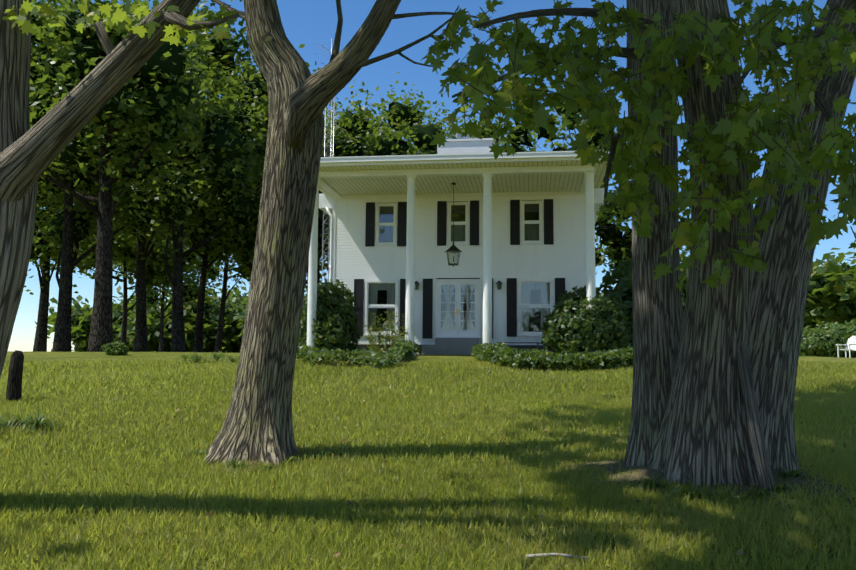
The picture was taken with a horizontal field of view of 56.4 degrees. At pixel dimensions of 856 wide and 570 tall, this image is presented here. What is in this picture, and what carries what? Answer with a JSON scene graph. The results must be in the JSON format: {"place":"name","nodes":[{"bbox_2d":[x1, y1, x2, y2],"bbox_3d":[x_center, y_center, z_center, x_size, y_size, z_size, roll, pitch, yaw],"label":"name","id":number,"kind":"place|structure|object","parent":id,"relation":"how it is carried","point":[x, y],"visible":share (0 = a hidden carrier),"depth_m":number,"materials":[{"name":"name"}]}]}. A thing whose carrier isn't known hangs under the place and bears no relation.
{"place":"outdoors","nodes":[
{"label":"outdoors","id":0,"kind":"place"},
{"bbox_2d":[30,135,122,259],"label":"tree","id":1,"kind":"object","parent":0,"point":[42,242],"depth_m":54.42,"materials":[{"name":"green plant"}]},
{"bbox_2d":[54,307,133,348],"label":"tree","id":2,"kind":"object","parent":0,"point":[83,327],"visible":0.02,"depth_m":129.85,"materials":[{"name":"green plant"}]},
{"bbox_2d":[35,285,154,351],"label":"backdrop","id":3,"kind":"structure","parent":0,"point":[80,344],"depth_m":130.61,"materials":[{"name":"green plant"}]},
{"bbox_2d":[29,3,191,244],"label":"oak crown","id":4,"kind":"object","parent":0,"point":[76,239],"visible":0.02,"depth_m":46.01},
{"bbox_2d":[55,224,195,284],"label":"tree","id":5,"kind":"object","parent":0,"point":[154,254],"depth_m":78.43,"materials":[{"name":"green plant"}]},
{"bbox_2d":[112,290,160,351],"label":"tree","id":6,"kind":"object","parent":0,"point":[117,304],"depth_m":148.35,"materials":[{"name":"green plant"}]},
{"bbox_2d":[128,240,219,303],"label":"tree","id":7,"kind":"object","parent":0,"point":[190,292],"visible":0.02,"depth_m":101.66,"materials":[{"name":"green plant"}]},
{"bbox_2d":[113,292,241,352],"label":"backdrop","id":8,"kind":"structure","parent":0,"point":[152,320],"depth_m":121.23,"materials":[{"name":"green plant"}]},
{"bbox_2d":[131,316,227,351],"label":"tree","id":9,"kind":"object","parent":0,"point":[190,337],"visible":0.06,"depth_m":121.63,"materials":[{"name":"green plant"}]},
{"bbox_2d":[117,191,246,257],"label":"tree","id":10,"kind":"object","parent":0,"point":[134,229],"depth_m":61.86,"materials":[{"name":"green plant"}]},
{"bbox_2d":[111,15,268,225],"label":"tree","id":11,"kind":"object","parent":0,"point":[167,210],"visible":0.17,"depth_m":44.30,"materials":[{"name":"green plant"}]},
{"bbox_2d":[150,288,246,352],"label":"backdrop","id":12,"kind":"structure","parent":0,"point":[213,317],"depth_m":122.72,"materials":[{"name":"green plant"}]},
{"bbox_2d":[186,303,239,345],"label":"tree","id":13,"kind":"object","parent":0,"point":[212,326],"visible":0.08,"depth_m":122.80,"materials":[{"name":"green plant"}]},
{"bbox_2d":[183,217,253,277],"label":"tree","id":14,"kind":"object","parent":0,"point":[243,260],"depth_m":72.89,"materials":[{"name":"green plant"}]},
{"bbox_2d":[212,301,243,352],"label":"tree","id":15,"kind":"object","parent":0,"point":[238,339],"depth_m":126.20,"materials":[{"name":"green plant"}]},
{"bbox_2d":[216,280,248,350],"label":"tree","id":16,"kind":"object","parent":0,"point":[238,296],"depth_m":147.23,"materials":[{"name":"green plant"}]},
{"bbox_2d":[171,81,325,253],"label":"tree","id":17,"kind":"object","parent":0,"point":[207,234],"visible":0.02,"depth_m":58.11,"materials":[{"name":"green plant"}]},
{"bbox_2d":[231,288,307,345],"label":"backdrop","id":18,"kind":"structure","parent":0,"point":[243,314],"depth_m":119.79,"materials":[{"name":"green plant"}]},
{"bbox_2d":[0,351,855,569],"bbox_3d":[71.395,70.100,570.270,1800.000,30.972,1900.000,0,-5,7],"label":"lawn","id":19,"kind":"structure","parent":0,"point":[63,356],"depth_m":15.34,"materials":[{"name":"green plant"}]},
{"bbox_2d":[0,413,18,429],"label":"grass clump","id":20,"kind":"object","parent":19,"relation":"on","point":[1,420],"visible":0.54,"depth_m":10.13,"materials":[{"name":"green plant"}]},
{"bbox_2d":[6,350,23,401],"bbox_3d":[-6.848,1.618,13.245,0.235,1.066,0.244,0,-5,7],"label":"old fence post","id":21,"kind":"object","parent":19,"relation":"on","point":[14,385],"visible":0.88,"depth_m":13.18,"materials":[{"name":"brown wood"}]},
{"bbox_2d":[0,413,47,427],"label":"grass clump","id":22,"kind":"object","parent":19,"relation":"on","point":[18,417],"visible":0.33,"depth_m":10.26,"materials":[{"name":"green plant"}]},
{"bbox_2d":[6,412,68,431],"bbox_3d":[-4.972,1.746,10.121,0.862,0.244,0.867,0,-5,7],"label":"grass clump","id":23,"kind":"object","parent":19,"relation":"on","point":[38,422],"visible":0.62,"depth_m":10.07,"materials":[{"name":"green plant"}]},
{"bbox_2d":[24,183,146,351],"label":"tree","id":24,"kind":"object","parent":19,"relation":"on","point":[40,342],"depth_m":55.53,"materials":[{"name":"green plant"}]},
{"bbox_2d":[101,340,128,355],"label":"bush","id":25,"kind":"object","parent":19,"relation":"on","point":[123,347],"depth_m":25.66,"materials":[{"name":"green plant"}]},
{"bbox_2d":[0,0,241,378],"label":"pale forked tree","id":26,"kind":"object","parent":19,"relation":"on","point":[28,155],"visible":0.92,"depth_m":6.17,"materials":[{"name":"grey plant"}]},
{"bbox_2d":[2,0,238,49],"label":"tree leaves","id":27,"kind":"object","parent":26,"relation":"attached to","point":[115,15],"visible":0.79,"depth_m":5.63,"materials":[{"name":"green plant"}]},
{"bbox_2d":[37,221,209,344],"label":"tree","id":28,"kind":"object","parent":19,"relation":"on","point":[158,266],"depth_m":78.18,"materials":[{"name":"green plant"}]},
{"bbox_2d":[29,0,233,351],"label":"oak","id":29,"kind":"object","parent":19,"relation":"on","point":[62,333],"depth_m":44.76,"materials":[{"name":"green plant"}]},
{"bbox_2d":[29,0,266,351],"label":"oak","id":30,"kind":"object","parent":19,"relation":"on","point":[130,129],"depth_m":35.07,"materials":[{"name":"green plant"}]},
{"bbox_2d":[30,1,245,180],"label":"oak crown","id":31,"kind":"object","parent":30,"relation":"attached to","point":[220,138],"visible":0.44,"depth_m":33.63},
{"bbox_2d":[33,31,265,351],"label":"oak","id":32,"kind":"object","parent":19,"relation":"on","point":[141,340],"depth_m":50.36,"materials":[{"name":"green plant"}]},
{"bbox_2d":[73,42,264,232],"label":"oak crown","id":33,"kind":"object","parent":32,"relation":"attached to","point":[79,176],"visible":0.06,"depth_m":48.71},
{"bbox_2d":[113,240,231,351],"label":"tree","id":34,"kind":"object","parent":19,"relation":"on","point":[192,282],"depth_m":101.53,"materials":[{"name":"green plant"}]},
{"bbox_2d":[92,118,264,351],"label":"oak","id":35,"kind":"object","parent":19,"relation":"on","point":[198,338],"depth_m":60.48,"materials":[{"name":"green plant"}]},
{"bbox_2d":[174,354,189,360],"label":"daylily clump","id":36,"kind":"object","parent":19,"relation":"on","point":[185,356],"visible":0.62,"depth_m":22.22,"materials":[{"name":"green plant"}]},
{"bbox_2d":[179,352,216,362],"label":"daylily clump","id":37,"kind":"object","parent":19,"relation":"on","point":[195,359],"visible":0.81,"depth_m":21.42,"materials":[{"name":"green plant"}]},
{"bbox_2d":[160,216,253,352],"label":"tree","id":38,"kind":"object","parent":19,"relation":"on","point":[218,343],"depth_m":72.81,"materials":[{"name":"green plant"}]},
{"bbox_2d":[76,0,351,351],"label":"oak","id":39,"kind":"object","parent":19,"relation":"on","point":[263,107],"depth_m":45.01,"materials":[{"name":"green plant"}]},
{"bbox_2d":[203,351,228,361],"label":"daylily clump","id":40,"kind":"object","parent":19,"relation":"on","point":[216,356],"visible":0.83,"depth_m":22.09,"materials":[{"name":"green plant"}]},
{"bbox_2d":[221,354,238,362],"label":"daylily clump","id":41,"kind":"object","parent":19,"relation":"on","point":[231,359],"visible":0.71,"depth_m":21.44,"materials":[{"name":"green plant"}]},
{"bbox_2d":[192,447,327,474],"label":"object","id":42,"kind":"structure","parent":19,"relation":"on","point":[250,465],"depth_m":8.13,"materials":[{"name":"brown soil"}]},
{"bbox_2d":[182,449,207,457],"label":"weeds","id":43,"kind":"object","parent":42,"relation":"on","point":[199,452],"visible":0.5,"depth_m":8.53,"materials":[{"name":"green plant"}]},
{"bbox_2d":[224,459,250,470],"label":"grass tuft","id":44,"kind":"object","parent":42,"relation":"on","point":[234,463],"visible":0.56,"depth_m":7.93,"materials":[{"name":"green plant"}]},
{"bbox_2d":[258,463,274,472],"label":"grass tuft","id":45,"kind":"object","parent":42,"relation":"on","point":[266,467],"visible":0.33,"depth_m":7.87,"materials":[{"name":"green plant"}]},
{"bbox_2d":[283,456,301,464],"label":"grass tuft","id":46,"kind":"object","parent":42,"relation":"on","point":[291,459],"visible":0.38,"depth_m":8.25,"materials":[{"name":"green plant"}]},
{"bbox_2d":[307,449,334,459],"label":"weeds","id":47,"kind":"object","parent":42,"relation":"on","point":[322,452],"visible":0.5,"depth_m":8.49,"materials":[{"name":"green plant"}]},
{"bbox_2d":[167,65,408,269],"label":"oak","id":48,"kind":"object","parent":19,"relation":"on","point":[230,234],"depth_m":56.36,"materials":[{"name":"green plant"}]},
{"bbox_2d":[246,114,341,291],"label":"tree","id":49,"kind":"object","parent":19,"relation":"on","point":[324,273],"depth_m":66.74,"materials":[{"name":"green plant"}]},
{"bbox_2d":[315,38,340,281],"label":"antenna tower","id":50,"kind":"structure","parent":19,"relation":"on","point":[331,116],"depth_m":30.81,"materials":[{"name":"metal"}]},
{"bbox_2d":[298,279,361,354],"bbox_3d":[-3.309,1.155,26.992,2.166,2.773,2.326,0,-5,7],"label":"porch shrub","id":51,"kind":"object","parent":19,"relation":"on","point":[351,338],"depth_m":26.41,"materials":[{"name":"green plant"}]},
{"bbox_2d":[202,0,478,466],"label":"ash tree","id":52,"kind":"object","parent":19,"relation":"on","point":[258,423],"visible":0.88,"depth_m":8.58,"materials":[{"name":"brown plant"}]},
{"bbox_2d":[364,311,406,351],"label":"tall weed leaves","id":53,"kind":"object","parent":19,"relation":"on","point":[382,336],"visible":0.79,"depth_m":26.10,"materials":[{"name":"green plant"}]},
{"bbox_2d":[367,314,404,350],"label":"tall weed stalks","id":54,"kind":"object","parent":19,"relation":"on","point":[386,334],"visible":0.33,"depth_m":26.08,"materials":[{"name":"green plant"}]},
{"bbox_2d":[308,80,471,270],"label":"tree","id":55,"kind":"object","parent":19,"relation":"on","point":[369,139],"depth_m":51.66,"materials":[{"name":"green plant"}]},
{"bbox_2d":[318,109,437,255],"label":"tree","id":56,"kind":"object","parent":55,"relation":"attached to","point":[430,130],"visible":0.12,"depth_m":51.27,"materials":[{"name":"green plant"}]},
{"bbox_2d":[0,381,842,562],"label":"fallen leaves","id":57,"kind":"object","parent":19,"relation":"on","point":[422,500],"visible":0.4,"depth_m":7.72,"materials":[{"name":"brown plant"}]},
{"bbox_2d":[356,72,507,154],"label":"tree","id":58,"kind":"object","parent":19,"relation":"on","point":[419,103],"depth_m":59.81,"materials":[{"name":"green plant"}]},
{"bbox_2d":[422,338,477,354],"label":"porch steps","id":59,"kind":"structure","parent":19,"relation":"on","point":[451,346],"depth_m":27.75,"materials":[{"name":"concrete"}]},
{"bbox_2d":[357,344,552,354],"bbox_3d":[1.554,2.966,32.512,9.240,0.942,7.540,0,-5,7],"label":"house foundation","id":60,"kind":"object","parent":19,"relation":"on","point":[517,347],"depth_m":28.59,"materials":[{"name":"grey concrete"}]},
{"bbox_2d":[334,195,585,342],"bbox_3d":[1.579,-0.259,32.819,9.328,5.540,7.628,0,-5,7],"label":"house siding","id":61,"kind":"object","parent":60,"relation":"on","point":[564,256],"visible":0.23,"depth_m":29.05,"materials":[{"name":"white wood"}]},
{"bbox_2d":[332,191,585,344],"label":"house trim","id":62,"kind":"structure","parent":61,"relation":"attached to","point":[457,332],"depth_m":29.00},
{"bbox_2d":[319,188,603,292],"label":"house downspouts","id":63,"kind":"object","parent":19,"relation":"on","point":[325,202],"visible":0.38,"depth_m":29.79,"materials":[{"name":"white metal"}]},
{"bbox_2d":[368,283,549,331],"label":"window curtains","id":64,"kind":"object","parent":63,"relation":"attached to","point":[525,314],"depth_m":29.01,"materials":[{"name":"white fabric"}]},
{"bbox_2d":[379,224,538,241],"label":"lace curtains","id":65,"kind":"object","parent":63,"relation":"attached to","point":[527,229],"depth_m":29.30,"materials":[{"name":"white fabric"}]},
{"bbox_2d":[368,204,549,331],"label":"window glass panes","id":66,"kind":"object","parent":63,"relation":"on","point":[463,287],"visible":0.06,"depth_m":28.98,"materials":[{"name":"glass"}]},
{"bbox_2d":[415,182,502,289],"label":"lantern lights","id":67,"kind":"object","parent":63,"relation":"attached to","point":[453,248],"depth_m":27.44},
{"bbox_2d":[354,199,564,338],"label":"window shutters","id":68,"kind":"object","parent":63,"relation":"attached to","point":[474,240],"depth_m":29.08,"materials":[{"name":"black wood"}]},
{"bbox_2d":[435,118,546,153],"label":"tree","id":69,"kind":"object","parent":19,"relation":"on","point":[535,143],"depth_m":58.67,"materials":[{"name":"green plant"}]},
{"bbox_2d":[497,342,540,349],"bbox_3d":[3.154,2.243,27.755,1.500,0.500,0.380,0,-5,7],"label":"garden bench","id":70,"kind":"object","parent":19,"relation":"on","point":[523,342],"visible":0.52,"depth_m":27.56,"materials":[{"name":"grey wood"}]},
{"bbox_2d":[526,553,587,558],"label":"fallen twig","id":71,"kind":"object","parent":19,"relation":"on","point":[552,554],"visible":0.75,"depth_m":5.02,"materials":[{"name":"beige wood"}]},
{"bbox_2d":[483,80,631,249],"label":"tree","id":72,"kind":"object","parent":19,"relation":"on","point":[568,123],"depth_m":45.77,"materials":[{"name":"green plant"}]},
{"bbox_2d":[504,99,630,219],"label":"tree","id":73,"kind":"object","parent":72,"relation":"attached to","point":[543,131],"visible":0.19,"depth_m":46.41,"materials":[{"name":"green plant"}]},
{"bbox_2d":[541,286,631,353],"bbox_3d":[5.055,1.144,25.685,2.942,2.570,2.671,0,-5,7],"label":"porch shrub","id":74,"kind":"object","parent":19,"relation":"on","point":[550,332],"depth_m":24.83,"materials":[{"name":"green plant"}]},
{"bbox_2d":[605,278,632,347],"bbox_3d":[7.248,1.141,27.839,2.968,3.088,3.115,0,-5,7],"label":"bush","id":75,"kind":"object","parent":19,"relation":"on","point":[620,289],"depth_m":27.44,"materials":[{"name":"green plant"}]},
{"bbox_2d":[595,180,685,288],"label":"tree","id":76,"kind":"object","parent":19,"relation":"on","point":[602,257],"depth_m":50.77,"materials":[{"name":"green plant"}]},
{"bbox_2d":[595,201,690,279],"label":"tree","id":77,"kind":"object","parent":76,"relation":"attached to","point":[612,230],"visible":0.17,"depth_m":50.77,"materials":[{"name":"green plant"}]},
{"bbox_2d":[596,247,689,316],"bbox_3d":[8.917,0.746,30.838,5.936,4.586,5.095,0,-5,7],"label":"bush","id":78,"kind":"object","parent":19,"relation":"on","point":[625,272],"depth_m":31.15,"materials":[{"name":"green plant"}]},
{"bbox_2d":[452,0,855,486],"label":"silver maple tree","id":79,"kind":"object","parent":19,"relation":"on","point":[688,419],"visible":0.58,"depth_m":7.50,"materials":[{"name":"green plant"}]},
{"bbox_2d":[420,0,855,290],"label":"tree leaves","id":80,"kind":"object","parent":79,"relation":"attached to","point":[735,129],"visible":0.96,"depth_m":6.12,"materials":[{"name":"green plant"}]},
{"bbox_2d":[537,454,855,511],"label":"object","id":81,"kind":"structure","parent":19,"relation":"on","point":[646,471],"depth_m":7.12,"materials":[{"name":"brown soil"}]},
{"bbox_2d":[634,477,672,492],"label":"grass tuft","id":82,"kind":"object","parent":81,"relation":"on","point":[648,482],"visible":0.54,"depth_m":6.90,"materials":[{"name":"green plant"}]},
{"bbox_2d":[664,480,729,504],"bbox_3d":[2.189,1.709,6.600,0.545,0.150,0.515,0,-5,7],"label":"grass tuft","id":83,"kind":"object","parent":81,"relation":"on","point":[690,492],"visible":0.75,"depth_m":6.54,"materials":[{"name":"green plant"}]},
{"bbox_2d":[721,491,754,503],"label":"grass tuft","id":84,"kind":"object","parent":81,"relation":"on","point":[735,497],"visible":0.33,"depth_m":6.50,"materials":[{"name":"green plant"}]},
{"bbox_2d":[736,487,786,503],"bbox_3d":[2.702,1.725,6.550,0.412,0.108,0.416,0,-5,7],"label":"grass tuft","id":85,"kind":"object","parent":81,"relation":"on","point":[762,492],"visible":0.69,"depth_m":6.53,"materials":[{"name":"green plant"}]},
{"bbox_2d":[756,481,797,496],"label":"grass tuft","id":86,"kind":"object","parent":81,"relation":"on","point":[781,486],"visible":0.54,"depth_m":6.68,"materials":[{"name":"green plant"}]},
{"bbox_2d":[773,465,823,481],"bbox_3d":[3.290,1.709,7.181,0.517,0.150,0.537,0,-5,7],"label":"grass tuft","id":87,"kind":"object","parent":81,"relation":"on","point":[790,473],"visible":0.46,"depth_m":7.14,"materials":[{"name":"green plant"}]},
{"bbox_2d":[737,205,775,492],"bbox_3d":[2.790,0.553,6.955,0.346,2.590,0.341,0,-5,7],"label":"trunk","id":88,"kind":"object","parent":19,"relation":"on","point":[760,456],"visible":0.65,"depth_m":6.80,"materials":[{"name":"plant"}]},
{"bbox_2d":[802,326,830,338],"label":"hedge shrub","id":89,"kind":"object","parent":19,"relation":"on","point":[807,329],"depth_m":42.77,"materials":[{"name":"green plant"}]},
{"bbox_2d":[803,309,840,327],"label":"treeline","id":90,"kind":"object","parent":19,"relation":"on","point":[820,320],"visible":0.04,"depth_m":95.91,"materials":[{"name":"green plant"}]},
{"bbox_2d":[799,327,855,357],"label":"hedge shrub","id":91,"kind":"object","parent":19,"relation":"on","point":[811,340],"depth_m":40.40,"materials":[{"name":"green plant"}]},
{"bbox_2d":[804,248,855,326],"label":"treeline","id":92,"kind":"object","parent":19,"relation":"on","point":[834,287],"depth_m":89.10,"materials":[{"name":"green plant"}]},
{"bbox_2d":[805,265,855,324],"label":"tree","id":93,"kind":"object","parent":92,"relation":"attached to","point":[851,306],"visible":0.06,"depth_m":89.11,"materials":[{"name":"green plant"}]},
{"bbox_2d":[812,321,853,328],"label":"hedge shrub","id":94,"kind":"object","parent":19,"relation":"on","point":[826,324],"visible":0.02,"depth_m":51.40,"materials":[{"name":"green plant"}]},
{"bbox_2d":[816,318,855,338],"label":"hedge shrub","id":95,"kind":"object","parent":19,"relation":"on","point":[848,328],"depth_m":42.02,"materials":[{"name":"green plant"}]},
{"bbox_2d":[836,336,855,357],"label":"chair","id":96,"kind":"object","parent":19,"relation":"on","point":[851,344],"visible":0.94,"depth_m":35.65,"materials":[{"name":"white plastic"}]},
{"bbox_2d":[843,324,855,357],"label":"hedge shrub","id":97,"kind":"object","parent":19,"relation":"on","point":[854,327],"visible":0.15,"depth_m":40.89,"materials":[{"name":"green plant"}]},
{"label":"border bed mulch","id":98,"kind":"object","parent":19,"relation":"on","visible":0},
{"bbox_2d":[296,340,420,367],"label":"ground cover plants","id":99,"kind":"object","parent":98,"relation":"on","point":[400,350],"visible":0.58,"depth_m":20.48,"materials":[{"name":"green plant"}]},
{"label":"border bed mulch","id":100,"kind":"object","parent":19,"relation":"on","visible":0},
{"bbox_2d":[469,342,632,369],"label":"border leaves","id":101,"kind":"object","parent":100,"relation":"on","point":[502,354],"visible":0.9,"depth_m":19.27,"materials":[{"name":"green plant"}]},
{"bbox_2d":[8,0,855,351],"label":"sky","id":102,"kind":"structure","parent":0,"point":[309,23],"materials":[{"name":"blue"}]},
{"bbox_2d":[375,102,497,154],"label":"tree","id":103,"kind":"object","parent":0,"point":[407,115],"visible":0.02,"depth_m":59.30,"materials":[{"name":"green plant"}]},
{"bbox_2d":[307,171,595,355],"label":"porch columns","id":104,"kind":"structure","parent":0,"point":[487,267],"depth_m":25.69,"materials":[{"name":"white wood"}]},
{"bbox_2d":[319,160,606,195],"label":"porch ceiling","id":105,"kind":"structure","parent":104,"relation":"on","point":[555,182],"depth_m":27.36,"materials":[{"name":"white wood"}]},
{"bbox_2d":[318,150,609,197],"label":"porch fascia","id":106,"kind":"structure","parent":104,"relation":"on","point":[446,158],"depth_m":25.58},
{"bbox_2d":[345,165,565,170],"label":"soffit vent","id":107,"kind":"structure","parent":106,"relation":"on","point":[437,168],"depth_m":29.95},
{"bbox_2d":[437,138,494,153],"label":"roof deck curb","id":108,"kind":"structure","parent":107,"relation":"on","point":[464,146],"depth_m":31.71,"materials":[{"name":"white paint"}]},
{"bbox_2d":[456,133,475,138],"bbox_3d":[1.604,-6.185,32.829,0.900,0.980,0.820,0,-5,7],"label":"chimney","id":109,"kind":"object","parent":108,"relation":"on","point":[458,136],"visible":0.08,"depth_m":32.47,"materials":[{"name":"metal"}]},
{"bbox_2d":[376,200,539,338],"bbox_3d":[1.128,-0.629,29.342,9.100,5.370,0.550,0,-5,7],"label":"house interior","id":110,"kind":"object","parent":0,"point":[533,316],"visible":0.02,"depth_m":29.52,"materials":[{"name":"black"}]}
]}

